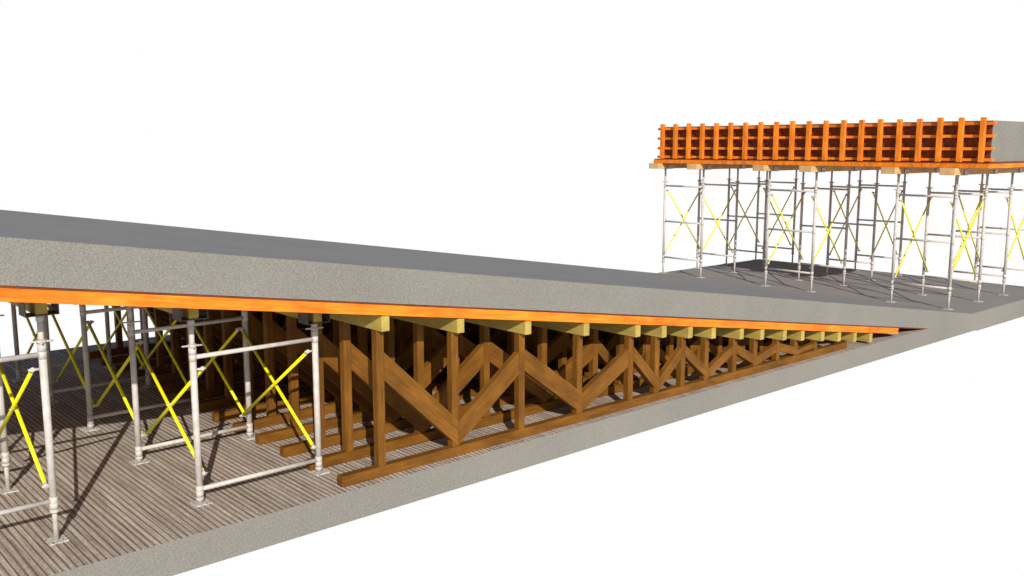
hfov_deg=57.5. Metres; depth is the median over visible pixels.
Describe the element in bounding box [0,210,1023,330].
concrete ramp
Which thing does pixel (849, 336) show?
timber beam
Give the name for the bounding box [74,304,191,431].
shoring frame
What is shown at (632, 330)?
timber beam
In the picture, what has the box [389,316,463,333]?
timber beam
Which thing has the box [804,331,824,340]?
timber beam
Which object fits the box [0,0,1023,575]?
sky
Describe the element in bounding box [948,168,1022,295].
shoring frame
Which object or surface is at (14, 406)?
cross brace
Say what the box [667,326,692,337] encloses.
timber beam
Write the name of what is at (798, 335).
timber beam
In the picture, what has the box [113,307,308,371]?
timber truss
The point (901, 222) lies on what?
shoring frame
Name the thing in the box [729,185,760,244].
cross brace
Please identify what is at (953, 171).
timber beam
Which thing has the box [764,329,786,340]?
timber beam
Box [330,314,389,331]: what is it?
timber beam
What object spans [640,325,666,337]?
timber beam
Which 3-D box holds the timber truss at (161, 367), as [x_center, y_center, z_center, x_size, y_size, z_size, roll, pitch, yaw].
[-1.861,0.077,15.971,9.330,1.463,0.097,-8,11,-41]
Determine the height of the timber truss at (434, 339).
1.463 m
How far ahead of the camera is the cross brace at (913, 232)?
19.30 m
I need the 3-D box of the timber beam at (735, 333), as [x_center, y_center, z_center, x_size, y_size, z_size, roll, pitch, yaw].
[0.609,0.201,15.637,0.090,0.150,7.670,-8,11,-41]
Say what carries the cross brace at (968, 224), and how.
attached to the shoring frame at (1007, 233)
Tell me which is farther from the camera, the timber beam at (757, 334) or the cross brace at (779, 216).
the cross brace at (779, 216)
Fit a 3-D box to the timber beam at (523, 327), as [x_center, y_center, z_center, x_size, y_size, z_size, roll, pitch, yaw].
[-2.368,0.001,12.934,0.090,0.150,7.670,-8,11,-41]
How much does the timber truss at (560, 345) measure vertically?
1.463 m
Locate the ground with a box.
[0,328,972,575]
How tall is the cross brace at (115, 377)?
1.014 m
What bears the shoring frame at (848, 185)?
on the concrete ramp
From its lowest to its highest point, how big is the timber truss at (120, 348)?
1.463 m
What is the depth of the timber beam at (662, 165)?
22.90 m
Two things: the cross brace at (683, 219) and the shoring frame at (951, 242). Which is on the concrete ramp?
the shoring frame at (951, 242)
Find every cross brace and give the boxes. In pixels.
[0,363,48,488]
[20,304,55,382]
[47,304,95,407]
[86,321,144,437]
[103,306,145,368]
[135,341,207,475]
[139,308,190,390]
[186,326,246,416]
[239,327,315,449]
[664,188,701,252]
[698,189,735,256]
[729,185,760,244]
[761,186,794,248]
[767,192,805,263]
[809,194,846,268]
[829,189,862,254]
[869,190,902,258]
[894,197,931,277]
[946,199,983,283]
[953,193,983,266]
[1001,197,1023,271]
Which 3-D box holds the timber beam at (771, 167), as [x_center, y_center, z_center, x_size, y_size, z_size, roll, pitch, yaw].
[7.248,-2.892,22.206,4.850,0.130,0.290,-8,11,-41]
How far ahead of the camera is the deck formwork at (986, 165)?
19.07 m
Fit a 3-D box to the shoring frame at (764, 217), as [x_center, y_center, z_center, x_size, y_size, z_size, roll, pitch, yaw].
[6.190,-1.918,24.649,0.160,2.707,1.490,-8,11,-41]
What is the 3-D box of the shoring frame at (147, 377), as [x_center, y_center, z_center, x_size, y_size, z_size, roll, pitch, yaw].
[-5.359,0.493,12.060,1.470,1.812,0.180,-8,11,-41]
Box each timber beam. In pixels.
[9,302,47,314]
[154,307,198,318]
[276,312,321,322]
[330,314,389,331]
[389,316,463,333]
[464,318,530,334]
[531,321,588,335]
[589,323,640,336]
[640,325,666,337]
[649,163,686,168]
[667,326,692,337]
[687,164,752,169]
[693,327,715,338]
[716,327,743,339]
[744,328,763,339]
[752,165,801,170]
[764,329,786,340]
[787,330,804,340]
[799,166,880,171]
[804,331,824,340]
[824,331,840,341]
[841,332,856,341]
[856,332,872,341]
[881,167,935,173]
[939,167,1023,174]
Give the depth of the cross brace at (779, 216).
24.77 m
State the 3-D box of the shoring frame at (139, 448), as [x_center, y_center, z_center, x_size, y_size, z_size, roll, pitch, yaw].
[-3.368,0.829,9.842,1.470,1.812,0.180,-8,11,-41]
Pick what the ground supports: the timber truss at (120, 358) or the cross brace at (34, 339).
the timber truss at (120, 358)
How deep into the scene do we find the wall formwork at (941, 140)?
19.47 m
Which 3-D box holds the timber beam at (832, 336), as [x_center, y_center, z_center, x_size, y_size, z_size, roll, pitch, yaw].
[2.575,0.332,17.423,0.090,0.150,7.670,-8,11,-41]
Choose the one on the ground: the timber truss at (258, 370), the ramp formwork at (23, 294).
the timber truss at (258, 370)
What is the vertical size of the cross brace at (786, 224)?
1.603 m
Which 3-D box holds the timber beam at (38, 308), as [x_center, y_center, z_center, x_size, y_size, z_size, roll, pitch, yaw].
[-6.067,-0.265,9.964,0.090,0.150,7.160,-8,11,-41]
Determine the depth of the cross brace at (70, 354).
11.17 m
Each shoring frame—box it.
[0,302,68,545]
[0,314,18,494]
[11,304,112,382]
[43,308,155,403]
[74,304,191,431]
[121,306,254,464]
[172,308,329,507]
[659,165,711,277]
[695,165,745,272]
[724,169,768,268]
[754,170,797,263]
[761,167,825,292]
[796,167,858,285]
[824,170,879,280]
[851,170,907,275]
[886,169,968,309]
[917,168,997,301]
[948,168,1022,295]
[970,174,1023,288]
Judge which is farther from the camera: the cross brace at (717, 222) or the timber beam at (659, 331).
the cross brace at (717, 222)
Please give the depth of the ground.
9.47 m
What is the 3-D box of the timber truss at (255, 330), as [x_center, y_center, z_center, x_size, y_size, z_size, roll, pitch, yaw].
[-0.018,0.387,13.919,9.330,1.463,0.097,-8,11,-41]
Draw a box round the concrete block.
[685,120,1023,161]
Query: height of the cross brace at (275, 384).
1.014 m
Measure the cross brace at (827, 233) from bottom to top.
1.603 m
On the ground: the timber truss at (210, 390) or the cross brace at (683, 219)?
the timber truss at (210, 390)
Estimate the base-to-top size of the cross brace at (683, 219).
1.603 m
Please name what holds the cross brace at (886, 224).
attached to the shoring frame at (873, 224)
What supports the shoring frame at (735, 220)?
on the concrete ramp
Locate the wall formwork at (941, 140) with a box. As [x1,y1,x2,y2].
[657,117,996,161]
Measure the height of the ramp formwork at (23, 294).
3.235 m
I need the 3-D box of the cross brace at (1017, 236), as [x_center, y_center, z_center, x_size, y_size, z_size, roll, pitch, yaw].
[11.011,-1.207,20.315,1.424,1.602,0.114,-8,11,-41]
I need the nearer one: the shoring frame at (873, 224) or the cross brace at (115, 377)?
the cross brace at (115, 377)
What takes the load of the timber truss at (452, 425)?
on the ground
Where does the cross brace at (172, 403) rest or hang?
attached to the shoring frame at (200, 500)
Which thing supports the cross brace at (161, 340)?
attached to the shoring frame at (90, 416)
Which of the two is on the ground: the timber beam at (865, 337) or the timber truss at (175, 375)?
the timber truss at (175, 375)
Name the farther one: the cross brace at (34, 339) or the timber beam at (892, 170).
the timber beam at (892, 170)
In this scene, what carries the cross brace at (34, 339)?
attached to the shoring frame at (147, 377)
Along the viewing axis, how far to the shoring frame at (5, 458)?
8.69 m
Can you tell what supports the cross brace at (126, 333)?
attached to the shoring frame at (147, 377)
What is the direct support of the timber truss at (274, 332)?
on the ground
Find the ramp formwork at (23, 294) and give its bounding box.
[0,285,1022,333]
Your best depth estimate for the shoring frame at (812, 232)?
20.60 m
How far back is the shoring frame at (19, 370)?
12.93 m
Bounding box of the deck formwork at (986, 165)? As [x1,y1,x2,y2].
[654,159,1023,168]
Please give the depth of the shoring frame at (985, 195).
19.25 m
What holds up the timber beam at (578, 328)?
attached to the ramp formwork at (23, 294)
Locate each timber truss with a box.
[89,306,285,358]
[100,307,304,364]
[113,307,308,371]
[127,307,328,377]
[151,310,329,384]
[157,309,474,394]
[174,309,477,399]
[199,310,502,411]
[212,311,605,422]
[232,311,634,432]
[255,315,692,444]
[279,317,770,457]
[306,321,809,470]
[337,329,846,486]
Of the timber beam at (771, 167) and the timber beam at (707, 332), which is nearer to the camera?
the timber beam at (707, 332)
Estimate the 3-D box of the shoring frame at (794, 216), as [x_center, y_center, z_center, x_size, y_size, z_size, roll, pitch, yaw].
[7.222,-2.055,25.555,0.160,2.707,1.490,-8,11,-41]
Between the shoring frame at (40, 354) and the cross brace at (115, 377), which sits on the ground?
the shoring frame at (40, 354)
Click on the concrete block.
(1008, 142)
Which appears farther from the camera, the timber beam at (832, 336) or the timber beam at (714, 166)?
the timber beam at (714, 166)
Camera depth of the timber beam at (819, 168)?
20.23 m
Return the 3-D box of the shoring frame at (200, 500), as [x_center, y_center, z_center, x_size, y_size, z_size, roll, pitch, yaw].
[-2.372,0.997,8.733,1.470,1.812,0.180,-8,11,-41]
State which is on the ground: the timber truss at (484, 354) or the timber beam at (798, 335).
the timber truss at (484, 354)
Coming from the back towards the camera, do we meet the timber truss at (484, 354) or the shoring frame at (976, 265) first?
the shoring frame at (976, 265)
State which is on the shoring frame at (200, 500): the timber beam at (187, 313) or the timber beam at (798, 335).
the timber beam at (187, 313)
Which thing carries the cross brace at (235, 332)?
attached to the shoring frame at (139, 448)
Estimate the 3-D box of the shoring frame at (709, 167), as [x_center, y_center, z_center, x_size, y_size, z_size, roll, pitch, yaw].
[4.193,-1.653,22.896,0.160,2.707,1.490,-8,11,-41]
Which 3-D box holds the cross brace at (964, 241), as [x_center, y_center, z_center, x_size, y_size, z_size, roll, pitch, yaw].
[9.018,-0.942,18.566,1.434,1.603,0.114,-8,11,-41]
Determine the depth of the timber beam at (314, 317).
9.00 m
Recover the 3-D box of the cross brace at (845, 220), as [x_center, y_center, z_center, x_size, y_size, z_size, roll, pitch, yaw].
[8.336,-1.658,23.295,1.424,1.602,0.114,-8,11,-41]
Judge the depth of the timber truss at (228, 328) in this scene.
11.61 m
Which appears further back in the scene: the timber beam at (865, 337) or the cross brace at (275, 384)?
the timber beam at (865, 337)

